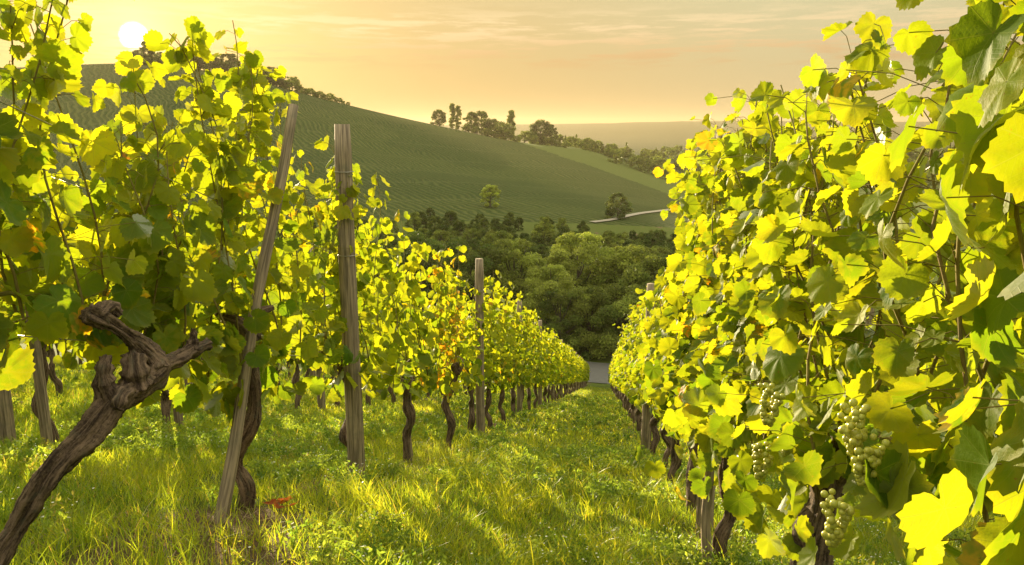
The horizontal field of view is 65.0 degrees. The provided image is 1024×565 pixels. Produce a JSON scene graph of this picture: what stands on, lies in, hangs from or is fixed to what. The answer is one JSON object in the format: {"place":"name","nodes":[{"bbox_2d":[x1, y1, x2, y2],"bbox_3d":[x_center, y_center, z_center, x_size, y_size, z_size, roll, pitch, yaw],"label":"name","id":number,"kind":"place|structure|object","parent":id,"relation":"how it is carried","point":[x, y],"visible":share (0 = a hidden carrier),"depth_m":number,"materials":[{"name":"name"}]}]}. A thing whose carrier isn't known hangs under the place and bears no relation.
{"place":"outdoors","nodes":[
{"label":"outdoors","id":0,"kind":"place"},
{"bbox_2d":[0,63,914,231],"bbox_3d":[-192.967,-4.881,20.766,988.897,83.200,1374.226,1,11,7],"label":"hillside","id":1,"kind":"structure","parent":0,"point":[418,166],"depth_m":420.92,"materials":[{"name":"green plant"}]},
{"bbox_2d":[132,40,154,61],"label":"tree","id":2,"kind":"object","parent":1,"relation":"on","point":[143,49],"visible":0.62,"depth_m":525.64,"materials":[{"name":"green plant"}]},
{"bbox_2d":[216,53,237,70],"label":"tree","id":3,"kind":"object","parent":1,"relation":"on","point":[221,63],"visible":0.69,"depth_m":543.58,"materials":[{"name":"green plant"}]},
{"bbox_2d":[283,76,301,90],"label":"tree","id":4,"kind":"object","parent":1,"relation":"on","point":[295,82],"visible":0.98,"depth_m":557.11,"materials":[{"name":"green plant"}]},
{"bbox_2d":[429,109,446,125],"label":"tree","id":5,"kind":"object","parent":1,"relation":"on","point":[436,119],"visible":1,"depth_m":584.10,"materials":[{"name":"green plant"}]},
{"bbox_2d":[448,103,455,128],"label":"tree","id":6,"kind":"object","parent":1,"relation":"on","point":[452,114],"visible":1,"depth_m":585.02,"materials":[{"name":"green plant"}]},
{"bbox_2d":[454,105,461,129],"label":"tree","id":7,"kind":"object","parent":1,"relation":"on","point":[457,116],"visible":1,"depth_m":585.23,"materials":[{"name":"green plant"}]},
{"bbox_2d":[463,112,479,131],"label":"tree","id":8,"kind":"object","parent":1,"relation":"on","point":[469,116],"visible":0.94,"depth_m":589.14,"materials":[{"name":"green plant"}]},
{"bbox_2d":[472,111,488,133],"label":"tree","id":9,"kind":"object","parent":1,"relation":"on","point":[483,114],"visible":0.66,"depth_m":594.07,"materials":[{"name":"green plant"}]},
{"bbox_2d":[479,184,500,207],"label":"tree","id":10,"kind":"object","parent":1,"relation":"on","point":[485,194],"visible":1,"depth_m":298.26,"materials":[{"name":"green plant"}]},
{"bbox_2d":[481,118,500,136],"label":"tree","id":11,"kind":"object","parent":1,"relation":"on","point":[489,122],"visible":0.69,"depth_m":591.80,"materials":[{"name":"green plant"}]},
{"bbox_2d":[489,121,512,138],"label":"tree","id":12,"kind":"object","parent":1,"relation":"on","point":[501,124],"visible":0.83,"depth_m":588.63,"materials":[{"name":"green plant"}]},
{"bbox_2d":[506,110,515,139],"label":"tree","id":13,"kind":"object","parent":1,"relation":"on","point":[509,119],"visible":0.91,"depth_m":593.24,"materials":[{"name":"green plant"}]},
{"bbox_2d":[604,192,632,219],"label":"tree","id":14,"kind":"object","parent":1,"relation":"on","point":[616,204],"visible":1,"depth_m":281.62,"materials":[{"name":"green plant"}]},
{"bbox_2d":[0,221,1023,564],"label":"ground","id":15,"kind":"structure","parent":0,"point":[528,229],"depth_m":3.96,"materials":[{"name":"green plant"}]},
{"bbox_2d":[0,348,15,443],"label":"vineyard post","id":16,"kind":"object","parent":15,"relation":"on","point":[7,425],"visible":0.29,"depth_m":4.87,"materials":[{"name":"brown wood"}]},
{"bbox_2d":[13,191,53,446],"bbox_3d":[-2.962,0.339,4.993,0.074,1.950,0.067,1,11,7],"label":"vineyard post","id":17,"kind":"object","parent":15,"relation":"on","point":[43,410],"visible":0.28,"depth_m":5.04,"materials":[{"name":"brown wood"}]},
{"bbox_2d":[1,218,111,398],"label":"grapevine","id":18,"kind":"object","parent":15,"relation":"on","point":[56,381],"visible":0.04,"depth_m":8.17,"materials":[{"name":"brown plant"}]},
{"bbox_2d":[0,111,113,442],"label":"grapevine","id":19,"kind":"object","parent":15,"relation":"on","point":[66,361],"visible":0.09,"depth_m":5.20,"materials":[{"name":"green plant"}]},
{"bbox_2d":[0,0,225,564],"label":"grapevine","id":20,"kind":"object","parent":15,"relation":"on","point":[57,298],"visible":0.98,"depth_m":2.14,"materials":[{"name":"green plant"}]},
{"bbox_2d":[68,213,214,426],"bbox_3d":[-2.795,0.230,6.418,0.582,2.193,1.814,1,11,7],"label":"grapevine","id":21,"kind":"object","parent":15,"relation":"on","point":[166,402],"visible":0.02,"depth_m":6.53,"materials":[{"name":"green plant"}]},
{"bbox_2d":[171,382,183,425],"bbox_3d":[-2.764,0.407,6.519,0.078,2.150,0.075,1,11,7],"label":"vineyard post","id":22,"kind":"object","parent":15,"relation":"on","point":[178,416],"visible":0.04,"depth_m":6.62,"materials":[{"name":"brown wood"}]},
{"bbox_2d":[65,15,328,510],"bbox_3d":[-1.135,0.058,3.199,0.582,2.179,1.582,1,11,7],"label":"grapevine","id":23,"kind":"object","parent":15,"relation":"on","point":[233,180],"visible":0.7,"depth_m":3.10,"materials":[{"name":"green plant"}]},
{"bbox_2d":[0,366,454,485],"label":"grass","id":24,"kind":"structure","parent":15,"relation":"on","point":[60,399],"depth_m":7.26,"materials":[{"name":"green plant"}]},
{"bbox_2d":[0,101,474,329],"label":"trellis wire","id":25,"kind":"object","parent":15,"relation":"on","point":[171,180],"visible":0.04,"depth_m":2.71,"materials":[{"name":"grey metal"}]},
{"bbox_2d":[213,103,298,523],"bbox_3d":[-1.028,0.142,3.217,0.058,1.694,0.687,4,12,20],"label":"leaning pole","id":26,"kind":"object","parent":15,"relation":"on","point":[226,489],"visible":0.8,"depth_m":3.20,"materials":[{"name":"brown wood"}]},
{"bbox_2d":[268,229,328,412],"bbox_3d":[-2.506,0.503,9.205,0.545,2.338,1.814,1,11,7],"label":"grapevine","id":27,"kind":"object","parent":15,"relation":"on","point":[295,377],"visible":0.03,"depth_m":9.16,"materials":[{"name":"green plant"}]},
{"bbox_2d":[310,245,325,410],"bbox_3d":[-2.403,0.703,9.969,0.107,2.350,0.108,1,11,7],"label":"vineyard post","id":28,"kind":"object","parent":15,"relation":"on","point":[321,402],"visible":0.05,"depth_m":10.07,"materials":[{"name":"brown wood"}]},
{"bbox_2d":[307,250,357,406],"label":"grapevine","id":29,"kind":"object","parent":15,"relation":"on","point":[338,373],"visible":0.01,"depth_m":10.04,"materials":[{"name":"green plant"}]},
{"bbox_2d":[272,135,400,470],"bbox_3d":[-0.971,0.226,4.617,0.509,2.117,1.426,1,11,7],"label":"grapevine","id":30,"kind":"object","parent":15,"relation":"on","point":[335,351],"visible":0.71,"depth_m":4.43,"materials":[{"name":"green plant"}]},
{"bbox_2d":[334,124,364,478],"bbox_3d":[-0.897,0.266,4.469,0.105,2.250,0.106,1,11,7],"label":"vineyard post","id":31,"kind":"object","parent":15,"relation":"on","point":[349,312],"visible":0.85,"depth_m":4.40,"materials":[{"name":"brown wood"}]},
{"bbox_2d":[28,437,687,564],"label":"dry litter","id":32,"kind":"object","parent":15,"relation":"on","point":[246,517],"visible":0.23,"depth_m":2.95,"materials":[{"name":"brown plant"}]},
{"bbox_2d":[358,289,383,405],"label":"grapevine","id":33,"kind":"object","parent":15,"relation":"on","point":[367,397],"visible":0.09,"depth_m":12.09,"materials":[{"name":"green plant"}]},
{"bbox_2d":[359,209,450,464],"bbox_3d":[-0.792,0.490,6.168,0.512,2.115,1.593,1,11,7],"label":"grapevine","id":34,"kind":"object","parent":15,"relation":"on","point":[402,334],"visible":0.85,"depth_m":6.05,"materials":[{"name":"green plant"}]},
{"bbox_2d":[404,211,421,229],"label":"tree","id":35,"kind":"object","parent":15,"relation":"on","point":[416,219],"visible":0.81,"depth_m":243.95,"materials":[{"name":"green plant"}]},
{"bbox_2d":[379,230,471,311],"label":"tree","id":36,"kind":"object","parent":15,"relation":"on","point":[435,245],"visible":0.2,"depth_m":83.94,"materials":[{"name":"green plant"}]},
{"bbox_2d":[426,215,442,231],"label":"tree","id":37,"kind":"object","parent":15,"relation":"on","point":[432,219],"visible":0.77,"depth_m":242.06,"materials":[{"name":"green plant"}]},
{"bbox_2d":[430,229,454,245],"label":"tree","id":38,"kind":"object","parent":15,"relation":"on","point":[445,234],"visible":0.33,"depth_m":202.26,"materials":[{"name":"green plant"}]},
{"bbox_2d":[426,224,458,243],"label":"tree","id":39,"kind":"object","parent":15,"relation":"on","point":[433,229],"visible":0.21,"depth_m":212.12,"materials":[{"name":"green plant"}]},
{"bbox_2d":[421,245,475,447],"bbox_3d":[-0.629,0.694,7.534,0.495,2.132,1.517,1,11,7],"label":"grapevine","id":40,"kind":"object","parent":15,"relation":"on","point":[443,324],"visible":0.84,"depth_m":7.44,"materials":[{"name":"green plant"}]},
{"bbox_2d":[443,210,457,224],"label":"tree","id":41,"kind":"object","parent":15,"relation":"on","point":[452,214],"visible":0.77,"depth_m":260.04,"materials":[{"name":"green plant"}]},
{"bbox_2d":[452,220,467,235],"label":"tree","id":42,"kind":"object","parent":15,"relation":"on","point":[457,227],"visible":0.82,"depth_m":243.23,"materials":[{"name":"green plant"}]},
{"bbox_2d":[445,286,492,434],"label":"grapevine","id":43,"kind":"object","parent":15,"relation":"on","point":[474,370],"visible":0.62,"depth_m":8.94,"materials":[{"name":"green plant"}]},
{"bbox_2d":[456,238,482,254],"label":"tree","id":44,"kind":"object","parent":15,"relation":"on","point":[473,243],"visible":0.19,"depth_m":184.84,"materials":[{"name":"green plant"}]},
{"bbox_2d":[461,228,477,241],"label":"tree","id":45,"kind":"object","parent":15,"relation":"on","point":[467,231],"visible":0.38,"depth_m":213.82,"materials":[{"name":"green plant"}]},
{"bbox_2d":[425,238,516,319],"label":"tree","id":46,"kind":"object","parent":15,"relation":"on","point":[489,252],"visible":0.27,"depth_m":85.44,"materials":[{"name":"green plant"}]},
{"bbox_2d":[475,258,484,434],"bbox_3d":[-0.368,0.893,9.243,0.111,2.361,0.112,1,11,7],"label":"vineyard post","id":47,"kind":"object","parent":15,"relation":"on","point":[479,300],"visible":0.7,"depth_m":9.16,"materials":[{"name":"brown wood"}]},
{"bbox_2d":[1,402,964,564],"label":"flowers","id":48,"kind":"object","parent":15,"relation":"on","point":[483,473],"visible":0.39,"depth_m":3.92,"materials":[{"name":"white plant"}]},
{"bbox_2d":[472,229,493,246],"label":"tree","id":49,"kind":"object","parent":15,"relation":"on","point":[480,234],"visible":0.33,"depth_m":207.59,"materials":[{"name":"green plant"}]},
{"bbox_2d":[0,403,971,564],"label":"herbs","id":50,"kind":"object","parent":15,"relation":"on","point":[666,545],"visible":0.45,"depth_m":4.46,"materials":[{"name":"green plant"}]},
{"bbox_2d":[466,270,512,429],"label":"grapevine","id":51,"kind":"object","parent":15,"relation":"on","point":[493,343],"visible":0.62,"depth_m":10.26,"materials":[{"name":"green plant"}]},
{"bbox_2d":[479,229,511,247],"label":"tree","id":52,"kind":"object","parent":15,"relation":"on","point":[490,234],"visible":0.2,"depth_m":190.25,"materials":[{"name":"green plant"}]},
{"bbox_2d":[11,369,995,544],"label":"herbs","id":53,"kind":"object","parent":15,"relation":"on","point":[599,420],"visible":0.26,"depth_m":8.62,"materials":[{"name":"green plant"}]},
{"bbox_2d":[472,259,536,309],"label":"tree","id":54,"kind":"object","parent":15,"relation":"on","point":[501,265],"visible":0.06,"depth_m":94.18,"materials":[{"name":"green plant"}]},
{"bbox_2d":[492,226,518,242],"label":"tree","id":55,"kind":"object","parent":15,"relation":"on","point":[511,230],"visible":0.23,"depth_m":212.46,"materials":[{"name":"green plant"}]},
{"bbox_2d":[493,281,522,423],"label":"grapevine","id":56,"kind":"object","parent":15,"relation":"on","point":[510,336],"visible":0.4,"depth_m":11.79,"materials":[{"name":"green plant"}]},
{"bbox_2d":[12,362,1004,517],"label":"grass","id":57,"kind":"structure","parent":15,"relation":"on","point":[569,432],"depth_m":11.99,"materials":[{"name":"green plant"}]},
{"bbox_2d":[484,238,548,323],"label":"tree","id":58,"kind":"object","parent":15,"relation":"on","point":[513,254],"visible":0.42,"depth_m":87.37,"materials":[{"name":"green plant"}]},
{"bbox_2d":[503,291,530,417],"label":"grapevine","id":59,"kind":"object","parent":15,"relation":"on","point":[520,338],"visible":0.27,"depth_m":13.26,"materials":[{"name":"green plant"}]},
{"bbox_2d":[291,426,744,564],"bbox_3d":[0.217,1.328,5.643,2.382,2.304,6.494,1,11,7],"label":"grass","id":60,"kind":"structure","parent":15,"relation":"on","point":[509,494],"depth_m":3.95,"materials":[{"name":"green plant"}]},
{"bbox_2d":[517,300,522,414],"bbox_3d":[0.132,1.460,14.010,0.107,2.350,0.108,1,11,7],"label":"vineyard post","id":61,"kind":"object","parent":15,"relation":"on","point":[519,389],"visible":0.34,"depth_m":14.05,"materials":[{"name":"brown wood"}]},
{"bbox_2d":[511,300,535,410],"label":"grapevine","id":62,"kind":"object","parent":15,"relation":"on","point":[529,342],"visible":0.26,"depth_m":14.43,"materials":[{"name":"green plant"}]},
{"bbox_2d":[522,246,545,258],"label":"tree","id":63,"kind":"object","parent":15,"relation":"on","point":[533,249],"visible":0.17,"depth_m":180.35,"materials":[{"name":"green plant"}]},
{"bbox_2d":[527,309,542,409],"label":"grapevine","id":64,"kind":"object","parent":15,"relation":"on","point":[536,368],"visible":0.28,"depth_m":16.08,"materials":[{"name":"green plant"}]},
{"bbox_2d":[530,310,548,408],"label":"grapevine","id":65,"kind":"object","parent":15,"relation":"on","point":[542,359],"visible":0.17,"depth_m":17.23,"materials":[{"name":"green plant"}]},
{"bbox_2d":[538,320,541,407],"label":"vineyard post","id":66,"kind":"object","parent":15,"relation":"on","point":[540,386],"visible":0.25,"depth_m":18.73,"materials":[{"name":"brown wood"}]},
{"bbox_2d":[532,329,551,389],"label":"grapevine","id":67,"kind":"object","parent":15,"relation":"on","point":[546,362],"visible":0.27,"depth_m":18.71,"materials":[{"name":"green plant"}]},
{"bbox_2d":[531,223,552,252],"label":"tree","id":68,"kind":"object","parent":15,"relation":"on","point":[535,230],"visible":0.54,"depth_m":216.52,"materials":[{"name":"green plant"}]},
{"bbox_2d":[522,264,578,342],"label":"tree","id":69,"kind":"object","parent":15,"relation":"on","point":[538,278],"visible":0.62,"depth_m":79.58,"materials":[{"name":"green plant"}]},
{"bbox_2d":[542,332,559,402],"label":"grapevine","id":70,"kind":"object","parent":15,"relation":"on","point":[550,371],"visible":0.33,"depth_m":20.29,"materials":[{"name":"green plant"}]},
{"bbox_2d":[543,328,558,402],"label":"grapevine","id":71,"kind":"object","parent":15,"relation":"on","point":[556,371],"visible":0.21,"depth_m":21.59,"materials":[{"name":"green plant"}]},
{"bbox_2d":[550,332,562,401],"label":"grapevine","id":72,"kind":"object","parent":15,"relation":"on","point":[557,362],"visible":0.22,"depth_m":23.10,"materials":[{"name":"green plant"}]},
{"bbox_2d":[531,288,591,353],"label":"tree","id":73,"kind":"object","parent":15,"relation":"on","point":[554,302],"visible":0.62,"depth_m":76.75,"materials":[{"name":"green plant"}]},
{"bbox_2d":[556,344,566,398],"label":"grapevine","id":74,"kind":"object","parent":15,"relation":"on","point":[562,372],"visible":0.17,"depth_m":25.92,"materials":[{"name":"green plant"}]},
{"bbox_2d":[550,226,576,244],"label":"tree","id":75,"kind":"object","parent":15,"relation":"on","point":[563,229],"visible":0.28,"depth_m":211.67,"materials":[{"name":"green plant"}]},
{"bbox_2d":[559,342,569,398],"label":"grapevine","id":76,"kind":"object","parent":15,"relation":"on","point":[565,365],"visible":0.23,"depth_m":27.29,"materials":[{"name":"green plant"}]},
{"bbox_2d":[528,231,609,325],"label":"tree","id":77,"kind":"object","parent":15,"relation":"on","point":[586,250],"visible":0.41,"depth_m":91.13,"materials":[{"name":"green plant"}]},
{"bbox_2d":[556,285,624,361],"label":"tree","id":78,"kind":"object","parent":15,"relation":"on","point":[580,305],"visible":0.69,"depth_m":76.68,"materials":[{"name":"green plant"}]},
{"bbox_2d":[574,264,631,328],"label":"tree","id":79,"kind":"object","parent":15,"relation":"on","point":[617,274],"visible":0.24,"depth_m":91.37,"materials":[{"name":"green plant"}]},
{"bbox_2d":[584,283,645,358],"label":"tree","id":80,"kind":"object","parent":15,"relation":"on","point":[608,343],"visible":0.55,"depth_m":76.41,"materials":[{"name":"green plant"}]},
{"bbox_2d":[608,232,628,248],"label":"tree","id":81,"kind":"object","parent":15,"relation":"on","point":[620,237],"visible":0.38,"depth_m":202.89,"materials":[{"name":"green plant"}]},
{"bbox_2d":[613,317,630,417],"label":"grapevine","id":82,"kind":"object","parent":15,"relation":"on","point":[620,372],"visible":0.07,"depth_m":16.70,"materials":[{"name":"green plant"}]},
{"bbox_2d":[594,244,657,335],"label":"tree","id":83,"kind":"object","parent":15,"relation":"on","point":[637,252],"visible":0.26,"depth_m":88.92,"materials":[{"name":"green plant"}]},
{"bbox_2d":[618,312,633,418],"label":"grapevine","id":84,"kind":"object","parent":15,"relation":"on","point":[620,384],"visible":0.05,"depth_m":15.25,"materials":[{"name":"green plant"}]},
{"bbox_2d":[620,307,635,425],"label":"grapevine","id":85,"kind":"object","parent":15,"relation":"on","point":[625,362],"visible":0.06,"depth_m":13.88,"materials":[{"name":"green plant"}]},
{"bbox_2d":[624,293,645,430],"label":"grapevine","id":86,"kind":"object","parent":15,"relation":"on","point":[627,387],"visible":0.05,"depth_m":12.11,"materials":[{"name":"green plant"}]},
{"bbox_2d":[626,309,643,438],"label":"grapevine","id":87,"kind":"object","parent":15,"relation":"on","point":[634,336],"visible":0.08,"depth_m":10.71,"materials":[{"name":"green plant"}]},
{"bbox_2d":[611,254,668,330],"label":"tree","id":88,"kind":"object","parent":15,"relation":"on","point":[640,274],"visible":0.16,"depth_m":81.93,"materials":[{"name":"green plant"}]},
{"bbox_2d":[627,272,664,444],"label":"grapevine","id":89,"kind":"object","parent":15,"relation":"on","point":[634,392],"visible":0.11,"depth_m":9.24,"materials":[{"name":"green plant"}]},
{"bbox_2d":[633,306,660,456],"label":"grapevine","id":90,"kind":"object","parent":15,"relation":"on","point":[638,404],"visible":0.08,"depth_m":8.20,"materials":[{"name":"green plant"}]},
{"bbox_2d":[641,283,654,449],"bbox_3d":[1.460,1.068,8.643,0.109,2.151,0.108,1,11,7],"label":"vineyard post","id":91,"kind":"object","parent":15,"relation":"on","point":[645,426],"visible":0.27,"depth_m":8.69,"materials":[{"name":"brown wood"}]},
{"bbox_2d":[641,236,659,247],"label":"tree","id":92,"kind":"object","parent":15,"relation":"on","point":[647,239],"visible":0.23,"depth_m":202.38,"materials":[{"name":"green plant"}]},
{"bbox_2d":[636,289,670,472],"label":"grapevine","id":93,"kind":"object","parent":15,"relation":"on","point":[663,432],"visible":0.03,"depth_m":6.94,"materials":[{"name":"green plant"}]},
{"bbox_2d":[643,290,681,484],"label":"grapevine","id":94,"kind":"object","parent":15,"relation":"on","point":[676,461],"visible":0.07,"depth_m":5.87,"materials":[{"name":"green plant"}]},
{"bbox_2d":[643,149,730,514],"bbox_3d":[1.045,0.358,4.616,0.584,2.373,1.599,2,11,10],"label":"grapevine","id":95,"kind":"object","parent":15,"relation":"on","point":[660,379],"visible":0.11,"depth_m":4.39,"materials":[{"name":"green plant"}]},
{"bbox_2d":[700,471,713,564],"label":"vine stake","id":96,"kind":"object","parent":15,"relation":"on","point":[705,525],"visible":0.6,"depth_m":3.47,"materials":[{"name":"brown wood"}]},
{"bbox_2d":[696,133,730,528],"bbox_3d":[1.052,0.424,4.209,0.101,2.370,0.102,1,11,7],"label":"vineyard post","id":97,"kind":"object","parent":15,"relation":"on","point":[698,510],"visible":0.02,"depth_m":4.34,"materials":[{"name":"brown wood"}]},
{"bbox_2d":[632,89,873,564],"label":"grapevine","id":98,"kind":"object","parent":15,"relation":"on","point":[695,407],"visible":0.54,"depth_m":3.19,"materials":[{"name":"green plant"}]},
{"bbox_2d":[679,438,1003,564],"bbox_3d":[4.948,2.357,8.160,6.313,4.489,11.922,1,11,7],"label":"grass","id":99,"kind":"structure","parent":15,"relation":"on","point":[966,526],"depth_m":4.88,"materials":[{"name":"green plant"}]},
{"bbox_2d":[690,0,1023,564],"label":"grapevine","id":100,"kind":"object","parent":15,"relation":"on","point":[869,395],"visible":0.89,"depth_m":1.55,"materials":[{"name":"green plant"}]},
{"bbox_2d":[854,0,1023,564],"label":"grapevine","id":101,"kind":"object","parent":15,"relation":"on","point":[980,124],"visible":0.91,"depth_m":0.91,"materials":[{"name":"green plant"}]},
{"bbox_2d":[915,268,983,444],"bbox_3d":[3.275,1.002,6.197,0.745,2.153,1.637,1,11,7],"label":"grapevine","id":102,"kind":"object","parent":15,"relation":"on","point":[932,275],"depth_m":6.28,"materials":[{"name":"green plant"}]},
{"bbox_2d":[0,0,1023,124],"label":"sky","id":103,"kind":"structure","parent":0,"point":[553,61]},
{"bbox_2d":[587,361,609,383],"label":"road","id":104,"kind":"structure","parent":0,"point":[598,372],"depth_m":73.04,"materials":[{"name":"grey asphalt"}]},
{"bbox_2d":[591,209,668,221],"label":"track","id":105,"kind":"structure","parent":0,"point":[627,215],"depth_m":295.70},
{"bbox_2d":[442,120,954,182],"bbox_3d":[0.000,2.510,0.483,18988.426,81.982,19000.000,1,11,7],"label":"hills","id":106,"kind":"structure","parent":0,"point":[637,137],"depth_m":3161.54,"materials":[{"name":"green plant"}]},
{"bbox_2d":[528,132,952,188],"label":"woodland","id":107,"kind":"object","parent":106,"relation":"on","point":[653,159],"visible":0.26,"depth_m":674.86,"materials":[{"name":"green plant"}]},
{"bbox_2d":[519,142,992,222],"bbox_3d":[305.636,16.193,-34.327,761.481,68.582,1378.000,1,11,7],"label":"meadow","id":108,"kind":"structure","parent":0,"point":[602,162],"depth_m":559.62,"materials":[{"name":"green plant"}]},
{"bbox_2d":[530,119,555,144],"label":"tree","id":109,"kind":"object","parent":108,"relation":"on","point":[546,128],"visible":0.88,"depth_m":623.97,"materials":[{"name":"green plant"}]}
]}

